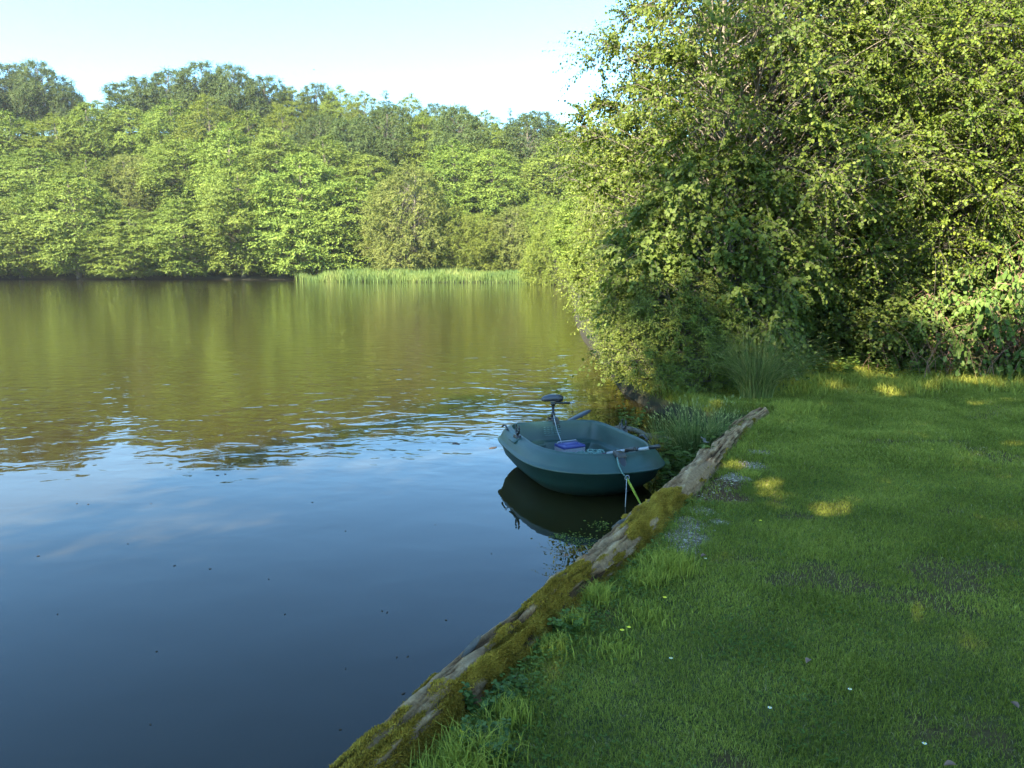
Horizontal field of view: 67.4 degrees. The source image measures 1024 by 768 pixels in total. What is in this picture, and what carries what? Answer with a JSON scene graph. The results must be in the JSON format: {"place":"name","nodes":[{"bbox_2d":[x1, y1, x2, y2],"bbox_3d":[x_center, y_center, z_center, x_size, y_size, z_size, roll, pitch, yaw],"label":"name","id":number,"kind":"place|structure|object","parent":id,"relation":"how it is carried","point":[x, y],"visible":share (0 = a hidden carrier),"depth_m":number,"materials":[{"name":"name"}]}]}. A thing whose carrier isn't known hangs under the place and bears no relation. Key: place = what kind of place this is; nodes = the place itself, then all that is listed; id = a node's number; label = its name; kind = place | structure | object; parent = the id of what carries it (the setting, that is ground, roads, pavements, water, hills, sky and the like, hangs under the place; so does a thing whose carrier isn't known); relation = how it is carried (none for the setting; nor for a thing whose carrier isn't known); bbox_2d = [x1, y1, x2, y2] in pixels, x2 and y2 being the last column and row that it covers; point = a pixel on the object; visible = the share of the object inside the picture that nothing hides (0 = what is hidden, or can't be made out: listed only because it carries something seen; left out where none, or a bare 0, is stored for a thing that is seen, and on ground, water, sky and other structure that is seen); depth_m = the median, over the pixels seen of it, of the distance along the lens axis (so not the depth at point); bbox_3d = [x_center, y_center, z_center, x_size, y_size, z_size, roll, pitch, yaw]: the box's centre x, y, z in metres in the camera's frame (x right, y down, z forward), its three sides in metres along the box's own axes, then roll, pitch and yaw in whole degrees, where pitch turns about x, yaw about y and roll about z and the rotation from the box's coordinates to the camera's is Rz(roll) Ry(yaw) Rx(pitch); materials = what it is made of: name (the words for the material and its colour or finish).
{"place":"outdoors","nodes":[
{"label":"outdoors","id":0,"kind":"place"},
{"bbox_2d":[0,279,723,767],"bbox_3d":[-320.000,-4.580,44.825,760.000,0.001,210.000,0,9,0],"label":"water","id":1,"kind":"structure","parent":0,"point":[328,517],"depth_m":7.51,"materials":[{"name":"blue liquid"}]},
{"bbox_2d":[498,419,664,495],"bbox_3d":[0.770,0.812,8.361,1.540,0.688,2.033,-2,9,-20],"label":"rowing boat","id":2,"kind":"object","parent":1,"relation":"on","point":[530,451],"visible":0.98,"depth_m":7.77,"materials":[{"name":"green plastic"}]},
{"bbox_2d":[541,394,574,442],"bbox_3d":[0.526,0.700,9.211,0.360,1.146,0.352,4,10,23],"label":"electric outboard","id":3,"kind":"object","parent":2,"relation":"attached to","point":[557,399],"visible":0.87,"depth_m":9.17,"materials":[{"name":"black plastic"}]},
{"bbox_2d":[554,439,585,452],"bbox_3d":[0.656,0.783,8.716,0.292,0.268,0.213,-5,10,-28],"label":"battery box","id":4,"kind":"object","parent":2,"relation":"in","point":[576,446],"visible":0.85,"depth_m":8.65,"materials":[{"name":"blue plastic"}]},
{"bbox_2d":[615,399,648,427],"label":"meadow weed","id":5,"kind":"object","parent":1,"relation":"in","point":[631,417],"visible":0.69,"depth_m":11.08,"materials":[{"name":"green plant"}]},
{"bbox_2d":[626,405,707,449],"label":"rush clump","id":6,"kind":"object","parent":1,"relation":"in","point":[654,441],"visible":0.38,"depth_m":9.74,"materials":[{"name":"plant"}]},
{"bbox_2d":[0,0,1018,139],"label":"sky","id":7,"kind":"structure","parent":0,"point":[481,55],"materials":[{"name":"white"}]},
{"bbox_2d":[0,134,1023,767],"bbox_3d":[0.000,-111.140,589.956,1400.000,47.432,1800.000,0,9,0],"label":"ground","id":8,"kind":"structure","parent":0,"point":[642,396],"depth_m":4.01,"materials":[{"name":"plant"}]},
{"bbox_2d":[0,61,46,135],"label":"oak tree","id":9,"kind":"object","parent":8,"relation":"on","point":[7,67],"visible":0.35,"depth_m":192.93,"materials":[{"name":"green plant"}]},
{"bbox_2d":[0,108,55,183],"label":"maple tree","id":10,"kind":"object","parent":8,"relation":"on","point":[7,148],"visible":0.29,"depth_m":159.50,"materials":[{"name":"green plant"}]},
{"bbox_2d":[0,57,85,135],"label":"oak tree","id":11,"kind":"object","parent":8,"relation":"on","point":[30,86],"visible":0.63,"depth_m":192.62,"materials":[{"name":"green plant"}]},
{"bbox_2d":[0,196,85,278],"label":"maple tree","id":12,"kind":"object","parent":8,"relation":"on","point":[20,266],"visible":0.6,"depth_m":125.89,"materials":[{"name":"green plant"}]},
{"bbox_2d":[0,146,88,217],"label":"maple tree","id":13,"kind":"object","parent":8,"relation":"on","point":[13,172],"visible":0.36,"depth_m":144.16,"materials":[{"name":"green plant"}]},
{"bbox_2d":[2,113,107,173],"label":"ash tree","id":14,"kind":"object","parent":8,"relation":"on","point":[33,143],"visible":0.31,"depth_m":158.83,"materials":[{"name":"green plant"}]},
{"bbox_2d":[35,84,86,132],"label":"oak tree","id":15,"kind":"object","parent":8,"relation":"on","point":[63,109],"visible":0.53,"depth_m":192.74,"materials":[{"name":"green plant"}]},
{"bbox_2d":[0,172,135,278],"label":"maple tree","id":16,"kind":"object","parent":8,"relation":"on","point":[90,222],"visible":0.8,"depth_m":125.52,"materials":[{"name":"green plant"}]},
{"bbox_2d":[33,154,132,220],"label":"maple tree","id":17,"kind":"object","parent":8,"relation":"on","point":[92,174],"visible":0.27,"depth_m":144.91,"materials":[{"name":"green plant"}]},
{"bbox_2d":[50,102,131,176],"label":"maple tree","id":18,"kind":"object","parent":8,"relation":"on","point":[78,118],"visible":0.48,"depth_m":159.81,"materials":[{"name":"green plant"}]},
{"bbox_2d":[67,209,179,278],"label":"maple tree","id":19,"kind":"object","parent":8,"relation":"on","point":[130,266],"visible":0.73,"depth_m":125.25,"materials":[{"name":"green plant"}]},
{"bbox_2d":[80,104,167,182],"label":"maple tree","id":20,"kind":"object","parent":8,"relation":"on","point":[121,121],"visible":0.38,"depth_m":162.91,"materials":[{"name":"green plant"}]},
{"bbox_2d":[85,152,177,223],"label":"alder tree","id":21,"kind":"object","parent":8,"relation":"on","point":[138,203],"visible":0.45,"depth_m":145.85,"materials":[{"name":"green plant"}]},
{"bbox_2d":[98,76,170,128],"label":"oak tree","id":22,"kind":"object","parent":8,"relation":"on","point":[117,98],"visible":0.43,"depth_m":194.00,"materials":[{"name":"green plant"}]},
{"bbox_2d":[123,65,200,131],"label":"oak tree","id":23,"kind":"object","parent":8,"relation":"on","point":[156,76],"visible":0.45,"depth_m":193.88,"materials":[{"name":"green plant"}]},
{"bbox_2d":[131,97,208,187],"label":"maple tree","id":24,"kind":"object","parent":8,"relation":"on","point":[150,128],"visible":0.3,"depth_m":160.28,"materials":[{"name":"green plant"}]},
{"bbox_2d":[127,137,224,217],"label":"maple tree","id":25,"kind":"object","parent":8,"relation":"on","point":[156,164],"visible":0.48,"depth_m":145.38,"materials":[{"name":"green plant"}]},
{"bbox_2d":[118,197,235,277],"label":"maple tree","id":26,"kind":"object","parent":8,"relation":"on","point":[185,262],"visible":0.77,"depth_m":125.92,"materials":[{"name":"green plant"}]},
{"bbox_2d":[167,59,238,135],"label":"oak tree","id":27,"kind":"object","parent":8,"relation":"on","point":[186,102],"visible":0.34,"depth_m":192.31,"materials":[{"name":"green plant"}]},
{"bbox_2d":[162,93,254,165],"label":"ash tree","id":28,"kind":"object","parent":8,"relation":"on","point":[206,113],"visible":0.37,"depth_m":160.56,"materials":[{"name":"green plant"}]},
{"bbox_2d":[179,120,272,217],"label":"maple tree","id":29,"kind":"object","parent":8,"relation":"on","point":[208,154],"visible":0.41,"depth_m":143.27,"materials":[{"name":"green plant"}]},
{"bbox_2d":[196,62,270,138],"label":"oak tree","id":30,"kind":"object","parent":8,"relation":"on","point":[238,81],"visible":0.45,"depth_m":190.79,"materials":[{"name":"green plant"}]},
{"bbox_2d":[173,165,294,277],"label":"maple tree","id":31,"kind":"object","parent":8,"relation":"on","point":[212,198],"visible":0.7,"depth_m":125.64,"materials":[{"name":"green plant"}]},
{"bbox_2d":[220,109,281,173],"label":"maple tree","id":32,"kind":"object","parent":8,"relation":"on","point":[247,115],"visible":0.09,"depth_m":160.71,"materials":[{"name":"green plant"}]},
{"bbox_2d":[230,74,303,136],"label":"oak tree","id":33,"kind":"object","parent":8,"relation":"on","point":[262,113],"visible":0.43,"depth_m":191.29,"materials":[{"name":"green plant"}]},
{"bbox_2d":[251,105,313,166],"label":"ash tree","id":34,"kind":"object","parent":8,"relation":"on","point":[289,124],"visible":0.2,"depth_m":164.12,"materials":[{"name":"green plant"}]},
{"bbox_2d":[234,127,332,214],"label":"maple tree","id":35,"kind":"object","parent":8,"relation":"on","point":[265,141],"visible":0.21,"depth_m":142.94,"materials":[{"name":"green plant"}]},
{"bbox_2d":[265,84,317,137],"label":"ash tree","id":36,"kind":"object","parent":8,"relation":"on","point":[299,100],"visible":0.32,"depth_m":193.01,"materials":[{"name":"green plant"}]},
{"bbox_2d":[232,150,373,278],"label":"maple tree","id":37,"kind":"object","parent":8,"relation":"on","point":[306,261],"visible":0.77,"depth_m":123.85,"materials":[{"name":"green plant"}]},
{"bbox_2d":[280,109,353,165],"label":"oak tree","id":38,"kind":"object","parent":8,"relation":"on","point":[309,127],"visible":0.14,"depth_m":159.89,"materials":[{"name":"green plant"}]},
{"bbox_2d":[294,82,345,134],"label":"oak tree","id":39,"kind":"object","parent":8,"relation":"on","point":[310,98],"visible":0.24,"depth_m":196.48,"materials":[{"name":"green plant"}]},
{"bbox_2d":[282,133,372,214],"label":"maple tree","id":40,"kind":"object","parent":8,"relation":"on","point":[323,151],"visible":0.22,"depth_m":144.35,"materials":[{"name":"green plant"}]},
{"bbox_2d":[316,84,369,134],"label":"ash tree","id":41,"kind":"object","parent":8,"relation":"on","point":[346,100],"visible":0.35,"depth_m":196.02,"materials":[{"name":"green plant"}]},
{"bbox_2d":[296,175,405,271],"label":"maple tree","id":42,"kind":"object","parent":8,"relation":"on","point":[347,254],"visible":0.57,"depth_m":124.16,"materials":[{"name":"green plant"}]},
{"bbox_2d":[318,115,393,176],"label":"oak tree","id":43,"kind":"object","parent":8,"relation":"on","point":[343,123],"visible":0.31,"depth_m":159.02,"materials":[{"name":"green plant"}]},
{"bbox_2d":[338,90,389,139],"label":"ash tree","id":44,"kind":"object","parent":8,"relation":"on","point":[363,102],"visible":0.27,"depth_m":194.67,"materials":[{"name":"green plant"}]},
{"bbox_2d":[340,153,407,223],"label":"maple tree","id":45,"kind":"object","parent":8,"relation":"on","point":[380,165],"visible":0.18,"depth_m":143.22,"materials":[{"name":"green plant"}]},
{"bbox_2d":[341,101,429,179],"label":"oak tree","id":46,"kind":"object","parent":8,"relation":"on","point":[377,118],"visible":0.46,"depth_m":161.14,"materials":[{"name":"green plant"}]},
{"bbox_2d":[379,92,432,150],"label":"ash tree","id":47,"kind":"object","parent":8,"relation":"on","point":[413,108],"visible":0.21,"depth_m":195.38,"materials":[{"name":"green plant"}]},
{"bbox_2d":[353,161,458,271],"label":"alder tree","id":48,"kind":"object","parent":8,"relation":"on","point":[400,243],"visible":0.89,"depth_m":116.39,"materials":[{"name":"green plant"}]},
{"bbox_2d":[382,171,431,226],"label":"oak tree","id":49,"kind":"object","parent":8,"relation":"on","point":[412,174],"visible":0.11,"depth_m":145.78,"materials":[{"name":"green plant"}]},
{"bbox_2d":[391,110,459,194],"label":"ash tree","id":50,"kind":"object","parent":8,"relation":"on","point":[420,143],"visible":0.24,"depth_m":160.91,"materials":[{"name":"green plant"}]},
{"bbox_2d":[294,265,568,282],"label":"reeds","id":51,"kind":"object","parent":8,"relation":"on","point":[401,275],"visible":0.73,"depth_m":108.12,"materials":[{"name":"plant"}]},
{"bbox_2d":[414,102,459,138],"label":"oak tree","id":52,"kind":"object","parent":8,"relation":"on","point":[431,108],"visible":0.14,"depth_m":195.09,"materials":[{"name":"green plant"}]},
{"bbox_2d":[412,204,490,271],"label":"willow tree","id":53,"kind":"object","parent":8,"relation":"on","point":[453,238],"visible":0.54,"depth_m":117.60,"materials":[{"name":"green plant"}]},
{"bbox_2d":[411,137,497,223],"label":"maple tree","id":54,"kind":"object","parent":8,"relation":"on","point":[454,186],"visible":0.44,"depth_m":145.87,"materials":[{"name":"green plant"}]},
{"bbox_2d":[420,102,509,194],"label":"oak tree","id":55,"kind":"object","parent":8,"relation":"on","point":[460,116],"visible":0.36,"depth_m":160.49,"materials":[{"name":"green plant"}]},
{"bbox_2d":[458,681,499,715],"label":"buttercup plant","id":56,"kind":"object","parent":8,"relation":"on","point":[467,694],"visible":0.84,"depth_m":3.52,"materials":[{"name":"green plant"}]},
{"bbox_2d":[447,210,517,271],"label":"willow tree","id":57,"kind":"object","parent":8,"relation":"on","point":[486,246],"visible":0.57,"depth_m":118.19,"materials":[{"name":"green plant"}]},
{"bbox_2d":[461,110,504,138],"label":"ash tree","id":58,"kind":"object","parent":8,"relation":"on","point":[488,117],"visible":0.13,"depth_m":196.29,"materials":[{"name":"green plant"}]},
{"bbox_2d":[458,715,516,761],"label":"buttercup plant","id":59,"kind":"object","parent":8,"relation":"on","point":[506,730],"visible":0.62,"depth_m":3.22,"materials":[{"name":"green plant"}]},
{"bbox_2d":[455,123,525,179],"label":"ash tree","id":60,"kind":"object","parent":8,"relation":"on","point":[491,137],"visible":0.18,"depth_m":160.95,"materials":[{"name":"green plant"}]},
{"bbox_2d":[449,148,532,232],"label":"maple tree","id":61,"kind":"object","parent":8,"relation":"on","point":[491,206],"visible":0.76,"depth_m":144.00,"materials":[{"name":"green plant"}]},
{"bbox_2d":[491,674,527,707],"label":"buttercup plant","id":62,"kind":"object","parent":8,"relation":"on","point":[522,679],"visible":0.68,"depth_m":3.64,"materials":[{"name":"green plant"}]},
{"bbox_2d":[479,203,544,271],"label":"alder tree","id":63,"kind":"object","parent":8,"relation":"on","point":[513,254],"visible":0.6,"depth_m":118.56,"materials":[{"name":"green plant"}]},
{"bbox_2d":[488,111,562,188],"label":"oak tree","id":64,"kind":"object","parent":8,"relation":"on","point":[509,131],"visible":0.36,"depth_m":159.66,"materials":[{"name":"green plant"}]},
{"bbox_2d":[496,170,558,230],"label":"alder tree","id":65,"kind":"object","parent":8,"relation":"on","point":[525,177],"visible":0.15,"depth_m":147.24,"materials":[{"name":"green plant"}]},
{"bbox_2d":[504,191,562,270],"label":"willow tree","id":66,"kind":"object","parent":8,"relation":"on","point":[537,212],"visible":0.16,"depth_m":118.71,"materials":[{"name":"green plant"}]},
{"bbox_2d":[514,109,566,150],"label":"oak tree","id":67,"kind":"object","parent":8,"relation":"on","point":[553,122],"visible":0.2,"depth_m":195.92,"materials":[{"name":"green plant"}]},
{"bbox_2d":[514,214,570,284],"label":"willow tree","id":68,"kind":"object","parent":8,"relation":"on","point":[537,251],"visible":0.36,"depth_m":92.92,"materials":[{"name":"green plant"}]},
{"bbox_2d":[329,407,768,767],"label":"fallen log","id":69,"kind":"object","parent":8,"relation":"on","point":[479,664],"visible":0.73,"depth_m":4.09,"materials":[{"name":"brown wood"}]},
{"bbox_2d":[519,135,591,213],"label":"maple tree","id":70,"kind":"object","parent":8,"relation":"on","point":[532,167],"visible":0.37,"depth_m":145.63,"materials":[{"name":"green plant"}]},
{"bbox_2d":[547,608,583,636],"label":"buttercup plant","id":71,"kind":"object","parent":8,"relation":"on","point":[555,623],"visible":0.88,"depth_m":4.24,"materials":[{"name":"green plant"}]},
{"bbox_2d":[545,171,601,279],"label":"maple tree","id":72,"kind":"object","parent":8,"relation":"on","point":[557,211],"visible":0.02,"depth_m":78.12,"materials":[{"name":"green plant"}]},
{"bbox_2d":[562,191,609,297],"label":"willow shrub","id":73,"kind":"object","parent":8,"relation":"on","point":[580,199],"visible":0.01,"depth_m":38.32,"materials":[{"name":"green plant"}]},
{"bbox_2d":[546,160,629,266],"bbox_3d":[8.802,-10.666,51.142,12.205,9.792,11.742,-4,9,-22],"label":"maple tree","id":74,"kind":"object","parent":8,"relation":"on","point":[561,229],"visible":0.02,"depth_m":51.86,"materials":[{"name":"green plant"}]},
{"bbox_2d":[558,127,654,313],"bbox_3d":[4.829,-5.340,27.380,6.198,7.145,6.158,-4,10,-24],"label":"willow shrub","id":75,"kind":"object","parent":8,"relation":"on","point":[591,217],"depth_m":27.32,"materials":[{"name":"green plant"}]},
{"bbox_2d":[549,136,704,340],"bbox_3d":[3.703,-3.607,20.113,5.489,5.955,5.524,-4,9,-23],"label":"willow shrub","id":76,"kind":"object","parent":8,"relation":"on","point":[573,276],"visible":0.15,"depth_m":19.72,"materials":[{"name":"green plant"}]},
{"bbox_2d":[582,210,740,360],"bbox_3d":[3.171,-1.847,15.579,3.772,3.573,3.749,-4,9,-22],"label":"willow shrub","id":77,"kind":"object","parent":8,"relation":"on","point":[603,313],"visible":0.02,"depth_m":15.12,"materials":[{"name":"green plant"}]},
{"bbox_2d":[588,252,753,400],"bbox_3d":[2.640,-0.961,12.834,2.964,2.490,2.945,4,10,27],"label":"willow shrub","id":78,"kind":"object","parent":8,"relation":"on","point":[624,357],"visible":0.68,"depth_m":12.27,"materials":[{"name":"green plant"}]},
{"bbox_2d":[653,431,714,476],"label":"nettle","id":79,"kind":"object","parent":8,"relation":"on","point":[677,465],"visible":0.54,"depth_m":8.57,"materials":[{"name":"green plant"}]},
{"bbox_2d":[551,5,826,244],"bbox_3d":[5.520,-5.887,21.416,9.370,8.882,9.150,3,9,19],"label":"hawthorn tree","id":80,"kind":"object","parent":8,"relation":"on","point":[607,136],"visible":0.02,"depth_m":20.84,"materials":[{"name":"green plant"}]},
{"bbox_2d":[635,291,752,396],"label":"willow shrub","id":81,"kind":"object","parent":8,"relation":"on","point":[706,330],"visible":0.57,"depth_m":12.02,"materials":[{"name":"green plant"}]},
{"bbox_2d":[649,395,749,459],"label":"rush clump","id":82,"kind":"object","parent":8,"relation":"on","point":[683,440],"visible":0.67,"depth_m":9.16,"materials":[{"name":"plant"}]},
{"bbox_2d":[658,449,769,555],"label":"gravel","id":83,"kind":"structure","parent":8,"relation":"on","point":[697,525],"depth_m":6.08,"materials":[{"name":"gravel"}]},
{"bbox_2d":[556,133,872,392],"bbox_3d":[3.506,-1.952,14.020,5.279,4.863,5.170,7,11,38],"label":"hazel bush","id":84,"kind":"object","parent":8,"relation":"on","point":[774,297],"visible":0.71,"depth_m":12.65,"materials":[{"name":"green plant"}]},
{"bbox_2d":[411,426,1023,767],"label":"clover","id":85,"kind":"object","parent":8,"relation":"on","point":[579,689],"visible":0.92,"depth_m":4.00,"materials":[{"name":"green plant"}]},
{"bbox_2d":[690,394,756,438],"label":"rush clump","id":86,"kind":"object","parent":8,"relation":"on","point":[719,419],"visible":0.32,"depth_m":9.91,"materials":[{"name":"plant"}]},
{"bbox_2d":[677,315,840,399],"bbox_3d":[3.748,-0.412,11.622,2.638,1.304,2.520,0,9,0],"label":"rush clump","id":87,"kind":"object","parent":8,"relation":"on","point":[753,385],"visible":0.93,"depth_m":11.59,"materials":[{"name":"plant"}]},
{"bbox_2d":[530,0,1013,329],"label":"alder tree","id":88,"kind":"object","parent":8,"relation":"on","point":[657,54],"visible":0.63,"depth_m":13.25,"materials":[{"name":"green plant"}]},
{"bbox_2d":[691,199,878,363],"bbox_3d":[5.835,-2.095,16.193,4.525,3.845,4.431,1,9,6],"label":"hazel bush","id":89,"kind":"object","parent":8,"relation":"on","point":[806,322],"visible":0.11,"depth_m":14.98,"materials":[{"name":"green plant"}]},
{"bbox_2d":[741,329,847,379],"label":"rush clump","id":90,"kind":"object","parent":8,"relation":"on","point":[803,370],"visible":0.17,"depth_m":12.83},
{"bbox_2d":[641,0,1009,247],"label":"alder tree","id":91,"kind":"object","parent":8,"relation":"on","point":[764,81],"visible":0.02,"depth_m":15.98,"materials":[{"name":"green plant"}]},
{"bbox_2d":[808,351,859,375],"bbox_3d":[5.769,-0.330,13.726,0.863,0.451,1.006,0,9,0],"label":"dock","id":92,"kind":"object","parent":8,"relation":"on","point":[846,367],"visible":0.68,"depth_m":13.56,"materials":[{"name":"green plant"}]},
{"bbox_2d":[668,0,1023,349],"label":"hawthorn tree","id":93,"kind":"object","parent":8,"relation":"on","point":[1017,128],"visible":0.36,"depth_m":13.47,"materials":[{"name":"green plant"}]},
{"bbox_2d":[793,215,997,370],"bbox_3d":[7.223,-1.680,15.106,4.431,3.393,4.525,2,9,14],"label":"hazel bush","id":94,"kind":"object","parent":8,"relation":"on","point":[878,315],"visible":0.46,"depth_m":14.03,"materials":[{"name":"green plant"}]},
{"bbox_2d":[864,352,929,376],"bbox_3d":[6.811,-0.343,13.717,0.985,0.480,1.012,0,9,0],"label":"dock","id":95,"kind":"object","parent":8,"relation":"on","point":[890,368],"visible":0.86,"depth_m":13.55,"materials":[{"name":"green plant"}]},
{"bbox_2d":[806,0,1023,345],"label":"hawthorn tree","id":96,"kind":"object","parent":8,"relation":"on","point":[975,117],"visible":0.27,"depth_m":13.24,"materials":[{"name":"green plant"}]},
{"bbox_2d":[842,258,1023,378],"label":"bramble bush","id":97,"kind":"object","parent":8,"relation":"on","point":[964,332],"visible":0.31,"depth_m":13.54,"materials":[{"name":"green plant"}]},
{"bbox_2d":[875,216,1023,382],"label":"bramble bush","id":98,"kind":"object","parent":8,"relation":"on","point":[1014,291],"visible":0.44,"depth_m":13.34,"materials":[{"name":"green plant"}]},
{"bbox_2d":[876,321,1023,377],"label":"bramble canes","id":99,"kind":"object","parent":8,"relation":"on","point":[946,370],"visible":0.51,"depth_m":13.51,"materials":[{"name":"plant"}]},
{"bbox_2d":[920,355,992,377],"bbox_3d":[7.901,-0.318,13.636,1.159,0.453,1.146,0,9,0],"label":"dock","id":100,"kind":"object","parent":8,"relation":"on","point":[964,370],"visible":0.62,"depth_m":13.33,"materials":[{"name":"green plant"}]},
{"bbox_2d":[892,0,1023,296],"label":"hawthorn tree","id":101,"kind":"object","parent":8,"relation":"on","point":[1008,167],"visible":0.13,"depth_m":13.74,"materials":[{"name":"green plant"}]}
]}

